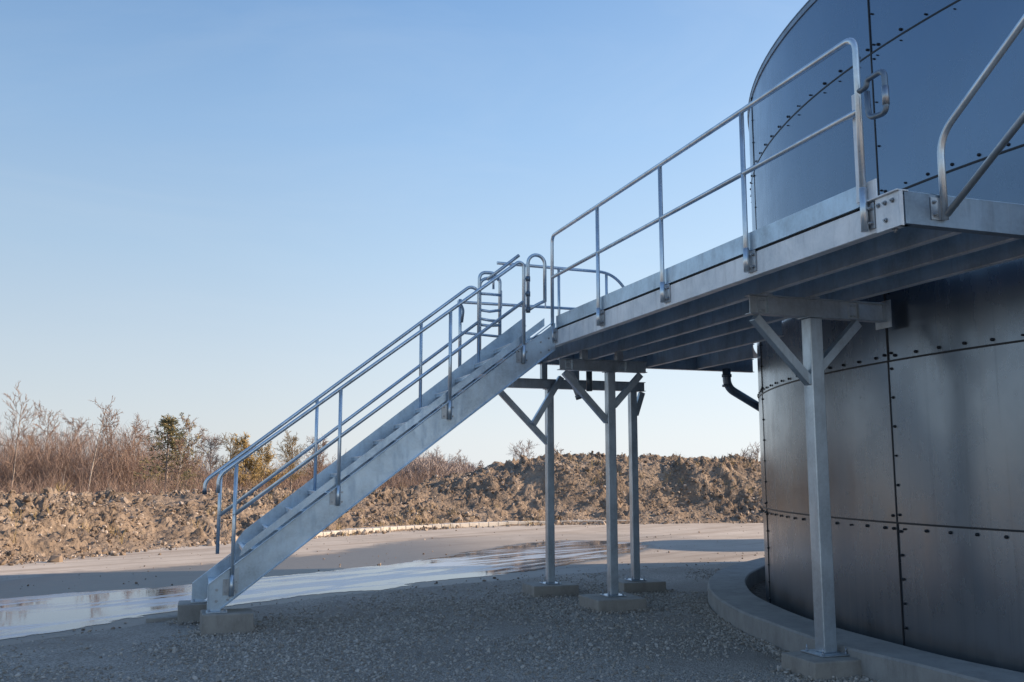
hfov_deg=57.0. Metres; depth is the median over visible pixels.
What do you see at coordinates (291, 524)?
steel staircase
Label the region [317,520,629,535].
kerb
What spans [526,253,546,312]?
safety gate
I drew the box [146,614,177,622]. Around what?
concrete slab
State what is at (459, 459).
bare tree
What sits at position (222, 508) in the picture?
dry weeds
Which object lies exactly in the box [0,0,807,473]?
sky
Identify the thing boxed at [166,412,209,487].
bare tree
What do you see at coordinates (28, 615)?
puddle
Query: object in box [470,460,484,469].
bare tree
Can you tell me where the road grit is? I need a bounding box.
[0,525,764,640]
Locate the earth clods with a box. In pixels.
[0,450,762,564]
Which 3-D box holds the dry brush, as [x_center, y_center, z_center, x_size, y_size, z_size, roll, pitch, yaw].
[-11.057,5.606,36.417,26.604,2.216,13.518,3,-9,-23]
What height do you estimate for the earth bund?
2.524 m
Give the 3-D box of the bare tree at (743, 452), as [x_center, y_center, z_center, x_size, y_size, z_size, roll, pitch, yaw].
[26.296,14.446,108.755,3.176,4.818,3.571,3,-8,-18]
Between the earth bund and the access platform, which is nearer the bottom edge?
the earth bund
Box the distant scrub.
[311,449,727,488]
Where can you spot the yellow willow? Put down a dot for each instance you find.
(249, 466)
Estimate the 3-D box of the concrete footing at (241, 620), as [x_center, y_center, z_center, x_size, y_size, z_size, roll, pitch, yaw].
[-2.903,2.866,9.599,0.525,0.230,0.386,3,-8,-18]
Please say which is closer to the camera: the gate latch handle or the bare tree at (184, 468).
the gate latch handle
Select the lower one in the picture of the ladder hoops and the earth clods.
the earth clods
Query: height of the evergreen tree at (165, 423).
4.121 m
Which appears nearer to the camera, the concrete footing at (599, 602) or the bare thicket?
the concrete footing at (599, 602)
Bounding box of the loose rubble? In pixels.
[3,521,746,565]
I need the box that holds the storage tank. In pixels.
[747,0,1023,672]
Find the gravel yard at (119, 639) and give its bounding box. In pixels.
[0,563,842,681]
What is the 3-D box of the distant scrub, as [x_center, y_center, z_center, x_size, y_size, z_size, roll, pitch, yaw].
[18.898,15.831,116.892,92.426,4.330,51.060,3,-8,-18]
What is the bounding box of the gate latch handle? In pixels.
[851,69,889,204]
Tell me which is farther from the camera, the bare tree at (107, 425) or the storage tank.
the bare tree at (107, 425)
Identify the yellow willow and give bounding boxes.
[225,432,268,488]
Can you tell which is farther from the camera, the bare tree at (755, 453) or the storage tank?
the bare tree at (755, 453)
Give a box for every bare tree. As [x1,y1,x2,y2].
[0,383,46,489]
[10,425,50,490]
[26,400,62,479]
[49,414,96,475]
[72,396,122,489]
[91,405,121,484]
[102,413,159,493]
[138,423,173,483]
[165,437,195,489]
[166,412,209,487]
[194,425,226,475]
[214,432,243,488]
[247,441,286,489]
[274,430,309,488]
[301,437,335,484]
[425,445,452,470]
[449,450,469,469]
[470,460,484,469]
[508,438,537,459]
[731,446,751,458]
[744,442,760,460]
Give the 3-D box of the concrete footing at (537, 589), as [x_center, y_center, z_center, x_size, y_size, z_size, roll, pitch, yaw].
[0.504,3.310,12.544,0.642,0.170,0.508,3,-8,-18]
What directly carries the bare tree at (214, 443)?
on the ground
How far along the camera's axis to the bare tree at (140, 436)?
45.58 m
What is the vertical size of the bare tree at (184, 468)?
2.977 m
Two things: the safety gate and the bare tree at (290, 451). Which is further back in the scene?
the bare tree at (290, 451)
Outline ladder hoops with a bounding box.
[478,271,501,349]
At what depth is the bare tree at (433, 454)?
94.54 m
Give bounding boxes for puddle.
[0,541,646,639]
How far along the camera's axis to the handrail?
5.59 m
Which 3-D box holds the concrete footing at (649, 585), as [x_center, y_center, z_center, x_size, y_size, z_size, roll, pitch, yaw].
[1.713,3.367,12.945,0.642,0.169,0.512,3,-8,-18]
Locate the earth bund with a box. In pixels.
[0,451,762,563]
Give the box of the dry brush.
[0,463,470,495]
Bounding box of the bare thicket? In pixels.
[0,417,332,494]
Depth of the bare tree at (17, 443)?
41.88 m
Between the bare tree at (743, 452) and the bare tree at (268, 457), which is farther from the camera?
the bare tree at (743, 452)
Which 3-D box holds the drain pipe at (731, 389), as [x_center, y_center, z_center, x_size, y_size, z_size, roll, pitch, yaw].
[3.392,0.741,13.724,0.740,0.653,0.144,3,-8,-18]
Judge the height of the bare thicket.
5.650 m
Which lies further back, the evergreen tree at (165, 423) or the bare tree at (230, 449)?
the bare tree at (230, 449)
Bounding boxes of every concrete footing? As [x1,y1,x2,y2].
[177,600,206,623]
[199,608,253,635]
[521,581,578,597]
[579,592,646,612]
[618,577,665,592]
[781,651,861,680]
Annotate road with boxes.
[0,523,764,645]
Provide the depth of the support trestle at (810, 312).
7.89 m
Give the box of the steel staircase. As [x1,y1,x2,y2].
[191,254,555,613]
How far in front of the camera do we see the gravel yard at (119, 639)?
8.82 m
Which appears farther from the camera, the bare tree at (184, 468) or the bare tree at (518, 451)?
the bare tree at (518, 451)
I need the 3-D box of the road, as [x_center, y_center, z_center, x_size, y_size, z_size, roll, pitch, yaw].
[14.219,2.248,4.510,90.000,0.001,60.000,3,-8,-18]
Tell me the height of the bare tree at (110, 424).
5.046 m
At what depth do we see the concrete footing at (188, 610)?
10.13 m
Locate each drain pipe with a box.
[569,371,591,399]
[722,368,758,410]
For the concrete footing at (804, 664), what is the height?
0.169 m
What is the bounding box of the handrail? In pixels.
[930,14,1023,220]
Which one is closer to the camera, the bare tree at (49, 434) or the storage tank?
the storage tank
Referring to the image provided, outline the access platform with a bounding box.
[457,38,1023,372]
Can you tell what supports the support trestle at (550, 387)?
on the concrete footing at (537, 589)
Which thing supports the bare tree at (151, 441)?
on the ground
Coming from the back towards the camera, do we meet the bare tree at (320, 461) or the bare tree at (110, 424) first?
the bare tree at (320, 461)
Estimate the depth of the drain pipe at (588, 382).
12.26 m
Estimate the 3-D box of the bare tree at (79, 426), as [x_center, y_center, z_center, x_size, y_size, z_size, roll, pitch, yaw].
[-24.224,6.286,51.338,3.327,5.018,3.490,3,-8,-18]
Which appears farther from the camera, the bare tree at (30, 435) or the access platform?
the bare tree at (30, 435)
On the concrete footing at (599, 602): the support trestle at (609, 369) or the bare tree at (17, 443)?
the support trestle at (609, 369)
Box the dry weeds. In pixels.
[1,453,761,543]
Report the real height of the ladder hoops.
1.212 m
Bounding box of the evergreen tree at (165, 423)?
[131,414,202,491]
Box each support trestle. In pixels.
[498,363,646,584]
[557,350,646,596]
[744,293,891,657]
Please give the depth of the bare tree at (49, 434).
45.86 m
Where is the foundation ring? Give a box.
[707,557,1023,681]
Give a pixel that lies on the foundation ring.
(734, 601)
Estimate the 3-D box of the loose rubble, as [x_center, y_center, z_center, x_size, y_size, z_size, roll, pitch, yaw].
[1.514,4.977,24.152,54.228,0.223,10.838,6,-10,-36]

